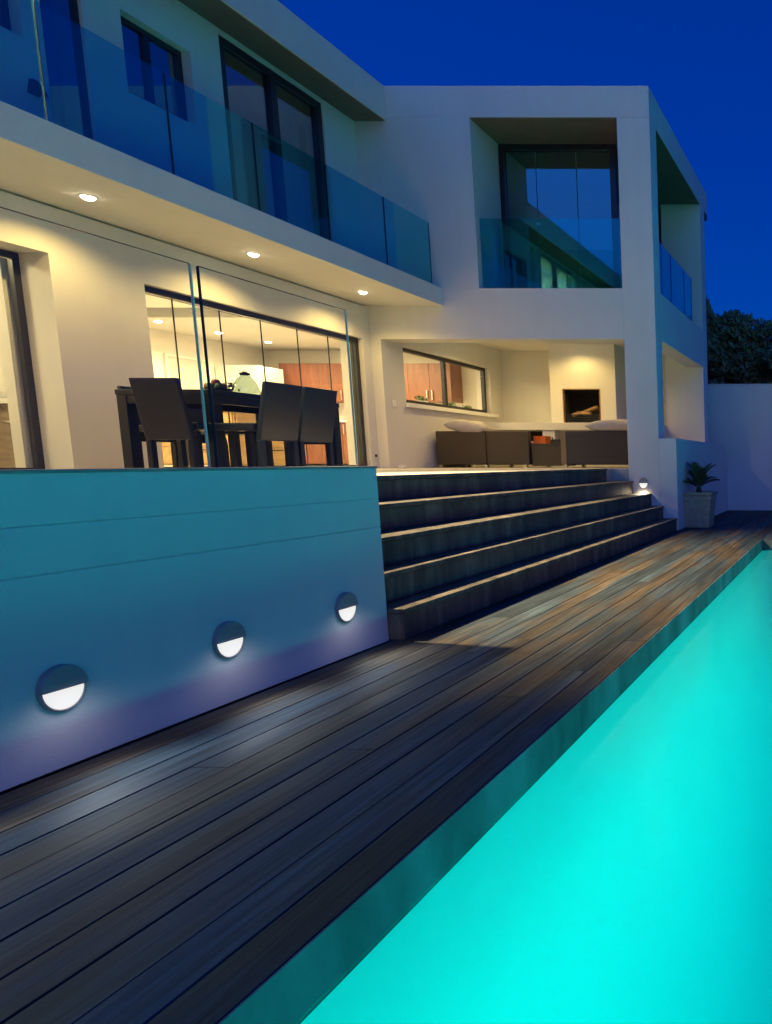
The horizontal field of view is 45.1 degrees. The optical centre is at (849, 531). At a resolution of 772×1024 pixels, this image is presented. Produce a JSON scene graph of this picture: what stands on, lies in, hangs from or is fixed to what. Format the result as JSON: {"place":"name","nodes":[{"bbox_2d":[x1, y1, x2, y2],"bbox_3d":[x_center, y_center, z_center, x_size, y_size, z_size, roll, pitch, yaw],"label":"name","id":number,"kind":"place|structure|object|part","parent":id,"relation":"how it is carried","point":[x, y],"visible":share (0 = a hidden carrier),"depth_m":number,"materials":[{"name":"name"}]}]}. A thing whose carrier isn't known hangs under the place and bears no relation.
{"place":"outdoors","nodes":[
{"label":"outdoors","id":0,"kind":"place"},
{"bbox_2d":[234,371,260,391],"bbox_3d":[-5.850,-1.434,6.505,0.224,0.230,0.224,0,6,0],"label":"glass jar","id":1,"kind":"object","parent":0,"point":[244,373],"visible":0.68,"depth_m":6.47,"materials":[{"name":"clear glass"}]},
{"bbox_2d":[0,467,629,794],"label":"terrace","id":2,"kind":"structure","parent":0,"point":[617,473],"depth_m":6.93,"materials":[{"name":"wood"}]},
{"bbox_2d":[0,390,15,467],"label":"base cabinet","id":3,"kind":"object","parent":2,"relation":"on","point":[7,458],"visible":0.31,"depth_m":6.69,"materials":[{"name":"white paint"}]},
{"bbox_2d":[117,386,204,467],"bbox_3d":[-6.537,-0.975,6.484,0.554,0.815,0.400,0,6,0],"label":"dining chair","id":4,"kind":"object","parent":2,"relation":"on","point":[179,453],"visible":0.2,"depth_m":6.34,"materials":[{"name":"black wood"}]},
{"bbox_2d":[129,378,241,467],"bbox_3d":[-5.860,-0.919,5.960,0.400,0.815,0.554,0,6,0],"label":"dining chair","id":5,"kind":"object","parent":2,"relation":"on","point":[162,409],"visible":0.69,"depth_m":5.74,"materials":[{"name":"black wood"}]},
{"bbox_2d":[188,409,244,466],"bbox_3d":[-6.537,-1.030,7.011,0.554,0.815,0.400,0,6,0],"label":"dining chair","id":6,"kind":"object","parent":2,"relation":"on","point":[196,415],"visible":0.09,"depth_m":6.92,"materials":[{"name":"black wood"}]},
{"bbox_2d":[161,412,285,464],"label":"kitchen island","id":7,"kind":"structure","parent":2,"relation":"on","point":[278,451],"depth_m":10.29,"materials":[{"name":"yellow wood"}]},
{"bbox_2d":[114,389,342,467],"bbox_3d":[-6.030,-0.960,6.676,0.860,0.745,1.480,0,6,0],"label":"dining table","id":8,"kind":"object","parent":2,"relation":"on","point":[230,401],"visible":0.38,"depth_m":5.99,"materials":[{"name":"black wood"}]},
{"bbox_2d":[203,387,232,390],"bbox_3d":[-5.950,-1.322,6.316,0.230,0.048,0.230,0,6,0],"label":"fruit bowl","id":9,"kind":"object","parent":8,"relation":"on","point":[223,389],"visible":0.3,"depth_m":6.26,"materials":[{"name":"brown wicker"}]},
{"bbox_2d":[214,383,223,387],"bbox_3d":[-5.895,-1.356,6.282,0.068,0.063,0.066,0,6,0],"label":"fruit","id":10,"kind":"object","parent":9,"relation":"in","point":[217,385],"visible":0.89,"depth_m":6.26,"materials":[{"name":"green food"}]},
{"bbox_2d":[224,382,239,391],"bbox_3d":[-5.916,-1.371,6.392,0.154,0.113,0.136,-3,7,-26],"label":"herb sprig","id":11,"kind":"object","parent":8,"relation":"on","point":[230,385],"visible":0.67,"depth_m":6.39,"materials":[{"name":"green plant"}]},
{"bbox_2d":[215,365,283,394],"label":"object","id":12,"kind":"object","parent":2,"relation":"on","point":[245,384],"visible":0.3,"depth_m":12.93,"materials":[{"name":"white paint"}]},
{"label":"door","id":13,"kind":"part","parent":12,"relation":"part of","materials":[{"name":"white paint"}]},
{"bbox_2d":[208,381,301,466],"bbox_3d":[-5.393,-0.937,6.130,0.554,0.815,0.400,0,6,0],"label":"dining chair","id":14,"kind":"object","parent":2,"relation":"on","point":[279,412],"visible":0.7,"depth_m":6.06,"materials":[{"name":"black wood"}]},
{"bbox_2d":[253,387,336,466],"bbox_3d":[-5.393,-0.982,6.558,0.554,0.815,0.400,0,6,0],"label":"dining chair","id":15,"kind":"object","parent":2,"relation":"on","point":[317,414],"visible":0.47,"depth_m":6.52,"materials":[{"name":"black wood"}]},
{"bbox_2d":[265,441,324,466],"bbox_3d":[-5.990,-1.063,7.326,0.400,0.815,0.554,0,6,0],"label":"dining chair","id":16,"kind":"object","parent":2,"relation":"on","point":[268,451],"visible":0.01,"depth_m":7.12,"materials":[{"name":"black wood"}]},
{"bbox_2d":[305,445,323,463],"bbox_3d":[-11.225,-1.842,13.999,0.868,0.840,0.590,0,6,0],"label":"base cabinet","id":17,"kind":"object","parent":2,"relation":"on","point":[315,454],"visible":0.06,"depth_m":13.76,"materials":[{"name":"red wood"}]},
{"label":"door","id":18,"kind":"part","parent":17,"relation":"part of","materials":[{"name":"red wood"}]},
{"bbox_2d":[322,422,348,463],"bbox_3d":[-10.355,-1.842,13.999,0.868,0.840,0.590,0,6,0],"label":"base cabinet","id":19,"kind":"object","parent":2,"relation":"on","point":[344,442],"visible":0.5,"depth_m":13.74,"materials":[{"name":"red wood"}]},
{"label":"door","id":20,"kind":"part","parent":19,"relation":"part of","materials":[{"name":"wood"}]},
{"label":"door","id":21,"kind":"part","parent":19,"relation":"part of","materials":[{"name":"red wood"}]},
{"bbox_2d":[0,0,708,526],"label":"house","id":22,"kind":"structure","parent":2,"relation":"on","point":[530,258],"depth_m":10.16,"materials":[{"name":"white paint"}]},
{"bbox_2d":[0,0,10,30],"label":"window","id":23,"kind":"structure","parent":22,"relation":"in","point":[4,9],"depth_m":6.06,"materials":[{"name":"glass"}]},
{"bbox_2d":[0,249,44,469],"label":"glazed door","id":24,"kind":"structure","parent":22,"relation":"in","point":[14,337],"depth_m":6.36,"materials":[{"name":"metal"}]},
{"bbox_2d":[27,79,48,97],"bbox_3d":[-7.469,-4.087,6.180,0.098,0.130,0.090,0,6,0],"label":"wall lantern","id":25,"kind":"object","parent":22,"relation":"attached to","point":[34,88],"depth_m":6.15,"materials":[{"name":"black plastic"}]},
{"bbox_2d":[39,0,92,139],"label":"slot window","id":26,"kind":"structure","parent":22,"relation":"in","point":[73,5],"depth_m":6.61,"materials":[{"name":"metal"}]},
{"bbox_2d":[77,193,98,200],"bbox_3d":[-6.950,-3.045,6.134,0.132,0.034,0.132,0,6,0],"label":"downlight","id":27,"kind":"object","parent":22,"relation":"attached to","point":[87,197],"visible":1,"depth_m":6.11,"materials":[{"name":"white paint"}]},
{"bbox_2d":[120,15,187,121],"bbox_3d":[-7.650,-5.030,7.332,0.060,0.798,0.746,0,6,0],"label":"window","id":28,"kind":"structure","parent":22,"relation":"in","point":[144,37],"depth_m":7.34,"materials":[{"name":"metal"}]},
{"bbox_2d":[163,353,211,388],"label":"wall panel","id":29,"kind":"structure","parent":22,"relation":"attached to","point":[189,372],"depth_m":12.34,"materials":[{"name":"white paint"}]},
{"bbox_2d":[246,252,260,256],"bbox_3d":[-6.950,-3.224,7.834,0.132,0.034,0.132,0,6,0],"label":"downlight","id":30,"kind":"object","parent":22,"relation":"attached to","point":[252,254],"visible":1,"depth_m":7.81,"materials":[{"name":"white paint"}]},
{"bbox_2d":[144,285,366,467],"bbox_3d":[-7.635,-1.820,8.872,0.090,2.001,3.234,0,6,0],"label":"folding glass door","id":31,"kind":"structure","parent":22,"relation":"in","point":[353,342],"depth_m":9.31,"materials":[{"name":"metal"}]},
{"bbox_2d":[218,34,330,239],"bbox_3d":[-7.590,-4.838,8.916,0.100,2.388,1.592,0,6,0],"label":"upper sliding door","id":32,"kind":"structure","parent":22,"relation":"in","point":[270,79],"depth_m":8.87,"materials":[{"name":"metal"}]},
{"bbox_2d":[277,96,306,230],"bbox_3d":[-7.858,-4.866,9.499,0.064,2.280,0.324,0,6,0],"label":"curtain","id":33,"kind":"object","parent":22,"relation":"hanging from","point":[291,156],"visible":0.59,"depth_m":9.45,"materials":[{"name":"blue fabric"}]},
{"bbox_2d":[279,363,322,388],"bbox_3d":[-11.225,-3.078,13.944,0.868,0.770,0.440,0,6,0],"label":"wall cabinet","id":34,"kind":"object","parent":22,"relation":"attached to","point":[311,374],"depth_m":13.74,"materials":[{"name":"red wood"}]},
{"bbox_2d":[279,363,300,385],"bbox_3d":[-11.443,-3.057,13.750,0.431,0.766,0.050,0,6,0],"label":"door","id":35,"kind":"structure","parent":34,"relation":"in","point":[291,373],"depth_m":13.74,"materials":[{"name":"red wood"}]},
{"bbox_2d":[300,363,322,388],"bbox_3d":[-11.008,-3.057,13.750,0.431,0.766,0.050,0,6,0],"label":"door","id":36,"kind":"structure","parent":34,"relation":"in","point":[311,373],"depth_m":13.74,"materials":[{"name":"red wood"}]},
{"bbox_2d":[321,363,343,402],"bbox_3d":[-10.355,-3.078,13.944,0.868,0.770,0.440,0,6,0],"label":"wall cabinet","id":37,"kind":"object","parent":22,"relation":"attached to","point":[336,377],"depth_m":13.75,"materials":[{"name":"red wood"}]},
{"bbox_2d":[321,363,343,401],"bbox_3d":[-10.572,-3.057,13.750,0.431,0.766,0.050,0,6,0],"label":"door","id":38,"kind":"structure","parent":37,"relation":"in","point":[336,370],"depth_m":13.75,"materials":[{"name":"red wood"}]},
{"bbox_2d":[404,363,408,399],"bbox_3d":[-9.480,-3.078,13.944,0.878,0.770,0.440,0,6,0],"label":"wall cabinet","id":39,"kind":"object","parent":22,"relation":"attached to","point":[406,381],"depth_m":13.75,"materials":[{"name":"red wood"}]},
{"bbox_2d":[404,363,408,399],"bbox_3d":[-9.260,-3.057,13.750,0.436,0.766,0.050,0,6,0],"label":"door","id":40,"kind":"structure","parent":39,"relation":"in","point":[405,364],"depth_m":13.75,"materials":[{"name":"red wood"}]},
{"bbox_2d":[414,395,430,401],"bbox_3d":[-7.575,-2.314,11.877,0.233,0.194,0.268,5,8,41],"label":"pot plant","id":41,"kind":"object","parent":22,"relation":"on","point":[420,398],"visible":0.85,"depth_m":11.85,"materials":[{"name":"plant"}]},
{"bbox_2d":[407,363,462,402],"bbox_3d":[-8.602,-3.078,13.944,0.873,0.770,0.440,0,6,0],"label":"wall cabinet","id":42,"kind":"object","parent":22,"relation":"attached to","point":[424,380],"depth_m":13.76,"materials":[{"name":"red wood"}]},
{"bbox_2d":[407,363,430,401],"bbox_3d":[-8.821,-3.057,13.750,0.434,0.766,0.050,0,6,0],"label":"door","id":43,"kind":"structure","parent":42,"relation":"in","point":[418,373],"depth_m":13.75,"materials":[{"name":"red wood"}]},
{"bbox_2d":[428,363,451,401],"bbox_3d":[-8.384,-3.057,13.750,0.434,0.766,0.050,0,6,0],"label":"door","id":44,"kind":"structure","parent":42,"relation":"in","point":[434,368],"depth_m":13.75,"materials":[{"name":"red wood"}]},
{"bbox_2d":[403,348,498,417],"bbox_3d":[-7.405,-2.711,12.514,0.230,0.990,2.860,0,6,0],"label":"porch window","id":45,"kind":"structure","parent":22,"relation":"in","point":[444,407],"depth_m":12.39,"materials":[{"name":"metal"}]},
{"bbox_2d":[567,414,599,422],"bbox_3d":[-5.345,-2.292,13.640,0.650,0.190,0.290,0,6,0],"label":"fire grate","id":46,"kind":"object","parent":22,"relation":"in","point":[570,419],"visible":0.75,"depth_m":13.50,"materials":[{"name":"metal"}]},
{"bbox_2d":[578,411,591,415],"bbox_3d":[-5.350,-2.389,13.574,0.323,0.105,0.082,2,6,19],"label":"log","id":47,"kind":"object","parent":46,"relation":"on","point":[581,412],"visible":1,"depth_m":13.54,"materials":[{"name":"brown wood"}]},
{"bbox_2d":[572,409,598,416],"bbox_3d":[-5.360,-2.418,13.619,0.514,0.203,0.082,-1,6,-13],"label":"log","id":48,"kind":"object","parent":46,"relation":"on","point":[583,411],"visible":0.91,"depth_m":13.58,"materials":[{"name":"brown wood"}]},
{"bbox_2d":[583,406,598,411],"bbox_3d":[-5.251,-2.468,13.615,0.394,0.164,0.081,3,7,26],"label":"log","id":49,"kind":"object","parent":46,"relation":"on","point":[593,408],"visible":0.78,"depth_m":13.55,"materials":[{"name":"brown wood"}]},
{"bbox_2d":[639,478,647,488],"bbox_3d":[-3.305,-0.781,10.764,0.148,0.174,0.026,0,6,0],"label":"wall lamp","id":50,"kind":"object","parent":22,"relation":"attached to","point":[643,483],"visible":1,"depth_m":10.76,"materials":[{"name":"grey"}]},
{"bbox_2d":[397,465,406,467],"bbox_3d":[-7.290,-1.062,10.949,0.100,0.050,0.100,0,6,0],"label":"junction box","id":51,"kind":"object","parent":2,"relation":"on","point":[401,466],"visible":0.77,"depth_m":10.90,"materials":[{"name":"white paint"}]},
{"bbox_2d":[435,431,550,467],"bbox_3d":[-6.485,-1.510,12.385,1.650,0.640,1.050,0,6,0],"label":"wicker sofa","id":52,"kind":"object","parent":2,"relation":"on","point":[486,449],"visible":0.91,"depth_m":11.86,"materials":[{"name":"wicker"}]},
{"bbox_2d":[444,420,493,431],"bbox_3d":[-6.780,-1.866,11.970,0.675,0.259,0.440,-1,6,-6],"label":"cushion","id":53,"kind":"object","parent":52,"relation":"on","point":[465,426],"visible":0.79,"depth_m":11.79,"materials":[{"name":"fabric"}]},
{"bbox_2d":[531,444,575,465],"bbox_3d":[-5.370,-1.397,12.221,0.560,0.390,0.620,0,6,0],"label":"coffee table","id":54,"kind":"object","parent":2,"relation":"on","point":[546,454],"visible":0.64,"depth_m":11.92,"materials":[{"name":"brown wicker"}]},
{"bbox_2d":[533,436,550,443],"bbox_3d":[-5.525,-1.649,12.081,0.218,0.140,0.225,0,6,0],"label":"crate","id":55,"kind":"object","parent":54,"relation":"on","point":[542,439],"visible":0.94,"depth_m":11.98,"materials":[{"name":"orange plastic"}]},
{"bbox_2d":[552,439,560,443],"bbox_3d":[-5.210,-1.623,12.117,0.180,0.079,0.280,0,6,0],"label":"serving tray","id":56,"kind":"object","parent":54,"relation":"on","point":[556,441],"visible":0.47,"depth_m":11.98,"materials":[{"name":"black plastic"}]},
{"bbox_2d":[560,431,627,467],"bbox_3d":[-4.240,-1.495,12.236,1.640,0.640,0.950,0,6,0],"label":"wicker sofa","id":57,"kind":"object","parent":2,"relation":"on","point":[583,448],"visible":0.64,"depth_m":11.76,"materials":[{"name":"wicker"}]},
{"bbox_2d":[585,419,626,430],"bbox_3d":[-4.120,-1.879,11.918,1.014,0.233,0.510,0,6,0],"label":"cushion","id":58,"kind":"object","parent":57,"relation":"on","point":[612,425],"visible":0.54,"depth_m":11.71,"materials":[{"name":"fabric"}]},
{"bbox_2d":[355,640,393,655],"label":"ground","id":59,"kind":"structure","parent":0,"point":[365,650],"depth_m":13.46,"materials":[{"name":"wood"}]},
{"bbox_2d":[706,295,765,383],"bbox_3d":[-3.758,-2.340,18.563,2.648,8.200,2.716,5,8,39],"label":"tree","id":60,"kind":"object","parent":59,"relation":"on","point":[726,333],"visible":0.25,"depth_m":17.82,"materials":[{"name":"green plant"}]},
{"bbox_2d":[708,384,771,509],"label":"garden wall","id":61,"kind":"structure","parent":59,"relation":"on","point":[740,422],"depth_m":15.11,"materials":[{"name":"paint"}]},
{"bbox_2d":[726,313,771,383],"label":"tree","id":62,"kind":"object","parent":59,"relation":"on","point":[761,332],"visible":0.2,"depth_m":18.13,"materials":[{"name":"green plant"}]},
{"bbox_2d":[753,343,771,383],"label":"tree","id":63,"kind":"object","parent":59,"relation":"on","point":[765,375],"visible":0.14,"depth_m":18.37,"materials":[{"name":"green plant"}]},
{"bbox_2d":[218,539,771,1023],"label":"pool wall","id":64,"kind":"structure","parent":0,"point":[298,987],"depth_m":2.02,"materials":[{"name":"tile"}]},
{"bbox_2d":[301,550,771,1023],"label":"pool water","id":65,"kind":"structure","parent":64,"relation":"in","point":[613,865],"depth_m":3.43,"materials":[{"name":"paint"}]},
{"bbox_2d":[278,0,771,338],"label":"sky","id":66,"kind":"structure","parent":0,"point":[706,64],"materials":[{"name":"blue"}]},
{"bbox_3d":[-5.930,-1.368,6.341,0.080,0.074,0.078,0,6,0],"label":"fruit","id":67,"kind":"object","parent":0,"visible":0},
{"bbox_2d":[211,379,220,384],"bbox_3d":[-5.950,-1.398,6.308,0.072,0.067,0.070,0,6,0],"label":"fruit","id":68,"kind":"object","parent":67,"relation":"on","point":[213,381],"visible":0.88,"depth_m":6.28,"materials":[{"name":"red food"}]},
{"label":"ground below deck","id":69,"kind":"structure","parent":0,"visible":0},
{"bbox_2d":[0,466,388,791],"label":"retaining wall","id":70,"kind":"structure","parent":69,"relation":"on","point":[128,591],"depth_m":2.83,"materials":[{"name":"paint"}]},
{"bbox_2d":[36,664,88,711],"bbox_3d":[-2.876,0.572,2.459,0.026,0.174,0.148,0,6,0],"label":"wall lamp","id":71,"kind":"object","parent":70,"relation":"attached to","point":[60,687],"visible":1,"depth_m":2.44,"materials":[{"name":"grey"}]},
{"bbox_2d":[0,206,210,467],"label":"glass screen","id":72,"kind":"object","parent":70,"relation":"on","point":[199,363],"visible":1,"depth_m":3.05,"materials":[{"name":"clear glass"}]},
{"bbox_2d":[212,621,245,658],"bbox_3d":[-2.876,0.502,3.120,0.026,0.174,0.148,0,6,0],"label":"wall lamp","id":73,"kind":"object","parent":70,"relation":"attached to","point":[228,640],"visible":1,"depth_m":3.10,"materials":[{"name":"grey"}]},
{"bbox_2d":[196,266,357,466],"bbox_3d":[-2.970,-0.805,3.556,0.009,0.914,0.908,0,6,0],"label":"glass screen","id":74,"kind":"object","parent":70,"relation":"on","point":[207,367],"visible":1,"depth_m":3.14,"materials":[{"name":"clear glass"}]},
{"bbox_2d":[335,592,357,621],"bbox_3d":[-2.876,0.432,3.847,0.026,0.174,0.148,0,6,0],"label":"wall lamp","id":75,"kind":"object","parent":70,"relation":"attached to","point":[346,604],"visible":1,"depth_m":3.83,"materials":[{"name":"grey"}]},
{"bbox_2d":[0,510,771,1023],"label":"deck","id":76,"kind":"structure","parent":69,"relation":"on","point":[216,866],"depth_m":2.24,"materials":[{"name":"brown wood"}]},
{"bbox_2d":[377,468,677,639],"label":"staircase","id":77,"kind":"structure","parent":76,"relation":"on","point":[413,615],"depth_m":6.01,"materials":[{"name":"wood"}]},
{"bbox_2d":[659,438,727,529],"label":"wall","id":78,"kind":"structure","parent":76,"relation":"on","point":[676,455],"depth_m":11.12,"materials":[{"name":"paint"}]},
{"bbox_2d":[683,491,717,527],"bbox_3d":[-2.560,-0.388,11.443,0.550,0.599,0.550,0,6,0],"label":"planter","id":79,"kind":"object","parent":76,"relation":"on","point":[699,509],"visible":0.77,"depth_m":11.23,"materials":[{"name":"concrete"}]},
{"bbox_2d":[683,461,719,491],"bbox_3d":[-2.565,-0.912,11.350,0.753,0.557,0.771,-3,7,-25],"label":"cycad","id":80,"kind":"object","parent":79,"relation":"on","point":[698,474],"visible":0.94,"depth_m":11.31,"materials":[{"name":"green plant"}]}
]}

